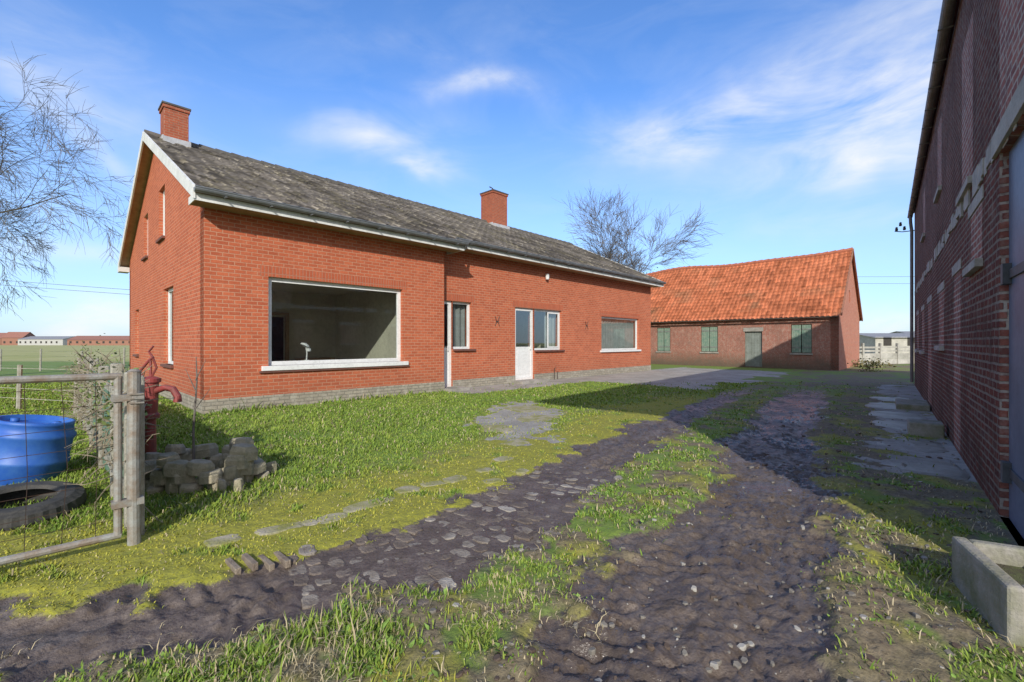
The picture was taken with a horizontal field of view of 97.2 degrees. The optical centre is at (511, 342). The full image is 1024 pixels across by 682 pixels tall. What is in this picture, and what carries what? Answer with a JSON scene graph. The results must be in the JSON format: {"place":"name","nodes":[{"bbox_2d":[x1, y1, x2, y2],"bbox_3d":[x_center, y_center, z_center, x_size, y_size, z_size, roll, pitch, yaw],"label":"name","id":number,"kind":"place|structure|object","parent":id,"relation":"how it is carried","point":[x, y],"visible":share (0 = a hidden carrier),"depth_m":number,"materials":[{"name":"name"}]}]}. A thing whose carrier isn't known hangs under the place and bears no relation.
{"place":"outdoors","nodes":[
{"label":"outdoors","id":0,"kind":"place"},
{"bbox_2d":[18,336,74,344],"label":"distant barn","id":1,"kind":"structure","parent":0,"point":[45,340],"depth_m":232.47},
{"bbox_2d":[5,280,129,294],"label":"overhead wires","id":2,"kind":"object","parent":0,"point":[72,285],"visible":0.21,"depth_m":42.52,"materials":[{"name":"metal"}]},
{"bbox_2d":[67,336,129,344],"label":"distant barn","id":3,"kind":"structure","parent":0,"point":[104,340],"depth_m":224.63,"materials":[{"name":"red brick"}]},
{"bbox_2d":[0,0,942,335],"label":"sky","id":4,"kind":"structure","parent":0,"point":[795,125],"materials":[{"name":"blue"}]},
{"bbox_2d":[0,345,1023,681],"bbox_3d":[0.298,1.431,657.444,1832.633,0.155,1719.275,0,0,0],"label":"ground","id":5,"kind":"structure","parent":0,"point":[216,605],"depth_m":3.04,"materials":[{"name":"green plant"}]},
{"bbox_2d":[0,332,34,344],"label":"distant farmhouse","id":6,"kind":"object","parent":5,"relation":"on","point":[9,338],"visible":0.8,"depth_m":236.29,"materials":[{"name":"brick"}]},
{"bbox_2d":[0,365,76,413],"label":"wire fence","id":7,"kind":"object","parent":5,"relation":"on","point":[19,368],"visible":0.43,"depth_m":9.45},
{"bbox_2d":[0,414,76,485],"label":"blue barrel","id":8,"kind":"object","parent":5,"relation":"on","point":[40,443],"visible":0.9,"depth_m":4.47,"materials":[{"name":"plastic"}]},
{"bbox_2d":[0,481,86,530],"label":"old tyre","id":9,"kind":"object","parent":5,"relation":"on","point":[76,498],"visible":0.83,"depth_m":3.73,"materials":[{"name":"rubber"}]},
{"bbox_2d":[0,347,129,370],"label":"wire fence","id":10,"kind":"object","parent":5,"relation":"on","point":[40,361],"visible":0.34,"depth_m":21.77,"materials":[{"name":"grey wood"}]},
{"bbox_2d":[0,49,133,315],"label":"bare tree","id":11,"kind":"object","parent":5,"relation":"on","point":[22,206],"visible":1,"depth_m":18.55,"materials":[{"name":"brown plant"}]},
{"bbox_2d":[0,369,143,565],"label":"metal gate","id":12,"kind":"structure","parent":5,"relation":"on","point":[133,501],"depth_m":3.05,"materials":[{"name":"metal"}]},
{"bbox_2d":[55,341,174,534],"bbox_3d":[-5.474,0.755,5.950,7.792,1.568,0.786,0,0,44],"label":"twiggy shrub","id":13,"kind":"object","parent":5,"relation":"on","point":[90,414],"visible":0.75,"depth_m":4.34,"materials":[{"name":"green plant"}]},
{"bbox_2d":[140,345,181,452],"bbox_3d":[-3.941,0.716,5.020,0.527,1.368,0.220,0,0,0],"label":"hand water pump","id":14,"kind":"object","parent":5,"relation":"on","point":[152,392],"visible":0.58,"depth_m":4.99,"materials":[{"name":"red metal"}]},
{"bbox_2d":[185,357,210,459],"bbox_3d":[-3.325,0.775,4.771,0.272,1.251,0.066,0,0,0],"label":"sapling","id":15,"kind":"object","parent":5,"relation":"on","point":[193,429],"visible":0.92,"depth_m":4.76,"materials":[{"name":"brown plant"}]},
{"bbox_2d":[145,437,276,494],"bbox_3d":[-3.163,1.255,4.621,1.275,0.472,0.892,0,0,0],"label":"pile of stone blocks","id":16,"kind":"object","parent":5,"relation":"on","point":[238,462],"visible":0.87,"depth_m":4.35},
{"bbox_2d":[225,551,290,574],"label":"bricks","id":17,"kind":"object","parent":5,"relation":"on","point":[250,562],"visible":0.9,"depth_m":2.86,"materials":[{"name":"grey stone"}]},
{"bbox_2d":[203,405,559,547],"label":"paving stones","id":18,"kind":"object","parent":5,"relation":"on","point":[229,538],"visible":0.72,"depth_m":4.32,"materials":[{"name":"grey stone"}]},
{"bbox_2d":[130,153,650,399],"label":"walls","id":19,"kind":"structure","parent":5,"relation":"on","point":[204,263],"depth_m":11.89,"materials":[{"name":"brick"}]},
{"bbox_2d":[146,133,462,240],"bbox_3d":[-5.743,-4.316,12.640,6.054,2.944,6.400,0,0,44],"label":"roof","id":20,"kind":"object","parent":19,"relation":"on","point":[200,166],"visible":0.96,"depth_m":11.82,"materials":[{"name":"grey tile"}]},
{"bbox_2d":[261,361,408,370],"bbox_3d":[-4.061,0.550,10.824,0.170,0.100,3.580,0,0,44],"label":"window sill","id":21,"kind":"structure","parent":19,"relation":"attached to","point":[310,366],"depth_m":10.54,"materials":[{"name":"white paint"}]},
{"bbox_2d":[300,343,310,359],"bbox_3d":[-4.775,0.250,10.413,0.212,0.501,0.217,0,0,3],"label":"sill ornament","id":22,"kind":"object","parent":21,"relation":"on","point":[307,347],"visible":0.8,"depth_m":10.42,"materials":[{"name":"white ceramic"}]},
{"bbox_2d":[132,235,564,372],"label":"sills","id":23,"kind":"structure","parent":19,"relation":"attached to","point":[157,241],"depth_m":11.38,"materials":[{"name":"stone"}]},
{"bbox_2d":[120,142,659,283],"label":"roof deck","id":24,"kind":"structure","parent":19,"relation":"on","point":[144,166],"depth_m":14.11,"materials":[{"name":"brown wood"}]},
{"bbox_2d":[159,103,189,141],"bbox_3d":[-9.538,-5.825,12.756,0.620,1.450,0.620,0,0,44],"label":"chimney","id":25,"kind":"object","parent":24,"relation":"on","point":[174,121],"visible":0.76,"depth_m":12.56,"materials":[{"name":"brick"}]},
{"bbox_2d":[158,100,190,111],"bbox_3d":[-9.538,-6.605,12.756,0.660,0.110,0.660,0,0,44],"label":"chimney cap","id":26,"kind":"object","parent":25,"relation":"on","point":[172,104],"visible":0.17,"depth_m":12.52,"materials":[{"name":"grey concrete"}]},
{"bbox_2d":[160,134,190,146],"bbox_3d":[-9.488,-5.542,12.707,0.700,0.310,0.640,0,0,44],"label":"chimney flashing","id":27,"kind":"object","parent":25,"relation":"attached to","point":[172,140],"visible":0.33,"depth_m":12.43,"materials":[{"name":"grey metal"}]},
{"bbox_2d":[144,129,572,244],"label":"ridge caps","id":28,"kind":"object","parent":24,"relation":"on","point":[263,162],"visible":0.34,"depth_m":15.98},
{"bbox_2d":[193,185,666,283],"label":"gutters","id":29,"kind":"object","parent":24,"relation":"attached to","point":[264,202],"visible":0.98,"depth_m":10.81,"materials":[{"name":"metal"}]},
{"bbox_2d":[480,190,507,225],"bbox_3d":[-0.866,-6.085,21.897,0.910,2.170,1.010,0,0,44],"label":"chimney","id":30,"kind":"object","parent":24,"relation":"on","point":[493,206],"visible":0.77,"depth_m":21.56,"materials":[{"name":"brick"}]},
{"bbox_2d":[480,189,508,194],"bbox_3d":[-0.866,-7.225,21.897,0.950,0.110,1.050,0,0,44],"label":"chimney cap","id":31,"kind":"object","parent":30,"relation":"on","point":[494,190],"visible":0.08,"depth_m":21.55,"materials":[{"name":"grey concrete"}]},
{"bbox_2d":[490,222,509,228],"bbox_3d":[-0.816,-5.520,21.849,0.990,0.310,1.030,0,0,44],"label":"chimney flashing","id":32,"kind":"object","parent":30,"relation":"attached to","point":[500,225],"visible":0.33,"depth_m":21.42,"materials":[{"name":"grey metal"}]},
{"bbox_2d":[364,190,659,280],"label":"roof front","id":33,"kind":"structure","parent":24,"relation":"on","point":[462,227],"depth_m":18.05,"materials":[{"name":"tile"}]},
{"bbox_2d":[117,131,663,286],"bbox_3d":[-3.310,-4.185,19.506,12.040,3.250,19.745,0,0,44],"label":"barge and fascia boards","id":34,"kind":"object","parent":19,"relation":"attached to","point":[181,177],"visible":0.8,"depth_m":11.03,"materials":[{"name":"white wood"}]},
{"bbox_2d":[163,190,636,386],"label":"window frames","id":35,"kind":"structure","parent":19,"relation":"attached to","point":[523,363],"depth_m":12.25,"materials":[{"name":"white paint"}]},
{"bbox_2d":[191,200,659,287],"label":"soffit","id":36,"kind":"structure","parent":19,"relation":"attached to","point":[275,217],"depth_m":11.17,"materials":[{"name":"white wood"}]},
{"bbox_2d":[260,265,639,318],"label":"soldier courses","id":37,"kind":"object","parent":19,"relation":"attached to","point":[271,271],"visible":0.91,"depth_m":11.29,"materials":[{"name":"brick"}]},
{"bbox_2d":[453,304,633,348],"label":"net curtains","id":38,"kind":"object","parent":19,"relation":"attached to","point":[617,333],"visible":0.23,"depth_m":20.04,"materials":[{"name":"white fabric"}]},
{"bbox_2d":[600,350,640,351],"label":"long sill","id":39,"kind":"structure","parent":19,"relation":"attached to","point":[618,350],"depth_m":20.34,"materials":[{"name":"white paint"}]},
{"bbox_2d":[159,365,650,413],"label":"plinth","id":40,"kind":"structure","parent":5,"relation":"on","point":[294,399],"depth_m":11.09,"materials":[{"name":"stone"}]},
{"bbox_2d":[272,282,543,360],"bbox_3d":[-3.332,-0.140,19.483,10.400,3.040,18.500,0,0,44],"label":"interior","id":41,"kind":"object","parent":5,"relation":"on","point":[327,323],"visible":0.24,"depth_m":14.54,"materials":[{"name":"paint"}]},
{"bbox_2d":[282,466,622,634],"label":"cobblestones","id":42,"kind":"structure","parent":5,"relation":"on","point":[308,601],"depth_m":3.19,"materials":[{"name":"grey stone"}]},
{"bbox_2d":[445,378,549,391],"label":"door steps","id":43,"kind":"structure","parent":5,"relation":"on","point":[461,388],"depth_m":15.23,"materials":[{"name":"concrete"}]},
{"bbox_2d":[0,381,1023,681],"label":"grass","id":44,"kind":"structure","parent":5,"relation":"on","point":[336,619],"depth_m":4.16,"materials":[{"name":"green plant"}]},
{"bbox_2d":[58,395,1023,681],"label":"weeds","id":45,"kind":"object","parent":5,"relation":"on","point":[370,651],"visible":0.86,"depth_m":2.20,"materials":[{"name":"green plant"}]},
{"bbox_2d":[560,187,719,272],"bbox_3d":[9.900,-6.163,38.802,13.077,15.135,12.785,0,0,0],"label":"bare tree","id":46,"kind":"object","parent":5,"relation":"on","point":[609,255],"visible":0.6,"depth_m":37.47,"materials":[{"name":"brown plant"}]},
{"bbox_2d":[421,414,1017,681],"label":"gravel","id":47,"kind":"structure","parent":5,"relation":"on","point":[714,664],"depth_m":2.38,"materials":[{"name":"grey gravel"}]},
{"bbox_2d":[646,247,862,370],"bbox_3d":[13.545,-1.966,30.447,15.262,6.832,8.545,0,0,44],"label":"old farmhouse","id":48,"kind":"object","parent":5,"relation":"on","point":[799,312],"visible":0.8,"depth_m":25.98,"materials":[{"name":"tile"}]},
{"bbox_2d":[847,357,888,371],"bbox_3d":[17.354,0.988,21.906,1.670,0.906,1.062,0,0,0],"label":"shrub","id":49,"kind":"object","parent":5,"relation":"on","point":[868,366],"visible":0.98,"depth_m":21.84,"materials":[{"name":"green plant"}]},
{"bbox_2d":[850,359,903,366],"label":"dry reeds","id":50,"kind":"object","parent":5,"relation":"on","point":[857,364],"visible":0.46,"depth_m":25.91,"materials":[{"name":"brown plant"}]},
{"bbox_2d":[859,343,909,363],"bbox_3d":[27.500,0.720,30.250,13.603,1.360,0.140,0,0,-15],"label":"concrete panel fence","id":51,"kind":"object","parent":5,"relation":"on","point":[896,357],"visible":0.27,"depth_m":29.41,"materials":[{"name":"grey concrete"}]},
{"bbox_2d":[859,333,909,352],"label":"pale outbuilding","id":52,"kind":"structure","parent":5,"relation":"on","point":[884,339],"depth_m":56.50,"materials":[{"name":"concrete"}]},
{"bbox_2d":[891,331,909,332],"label":"pale outbuilding","id":53,"kind":"structure","parent":5,"relation":"on","point":[901,332],"depth_m":65.79,"materials":[{"name":"grey"}]},
{"bbox_2d":[865,396,969,479],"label":"concrete slabs","id":54,"kind":"structure","parent":5,"relation":"on","point":[941,468],"depth_m":6.04,"materials":[{"name":"grey concrete"}]},
{"bbox_2d":[895,0,1023,546],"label":"brick barn","id":55,"kind":"structure","parent":5,"relation":"on","point":[966,205],"depth_m":4.68,"materials":[{"name":"red brick"}]},
{"bbox_2d":[1000,130,1023,538],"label":"doors","id":56,"kind":"structure","parent":55,"relation":"in","point":[1011,273],"depth_m":3.39,"materials":[{"name":"blue paint"}]},
{"bbox_2d":[952,536,1023,646],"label":"concrete trough","id":57,"kind":"object","parent":5,"relation":"on","point":[987,577],"visible":0.79,"depth_m":2.33,"materials":[{"name":"concrete"}]},
{"bbox_2d":[858,276,909,283],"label":"overhead wires","id":58,"kind":"object","parent":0,"point":[887,283],"visible":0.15,"depth_m":61.98,"materials":[{"name":"metal"}]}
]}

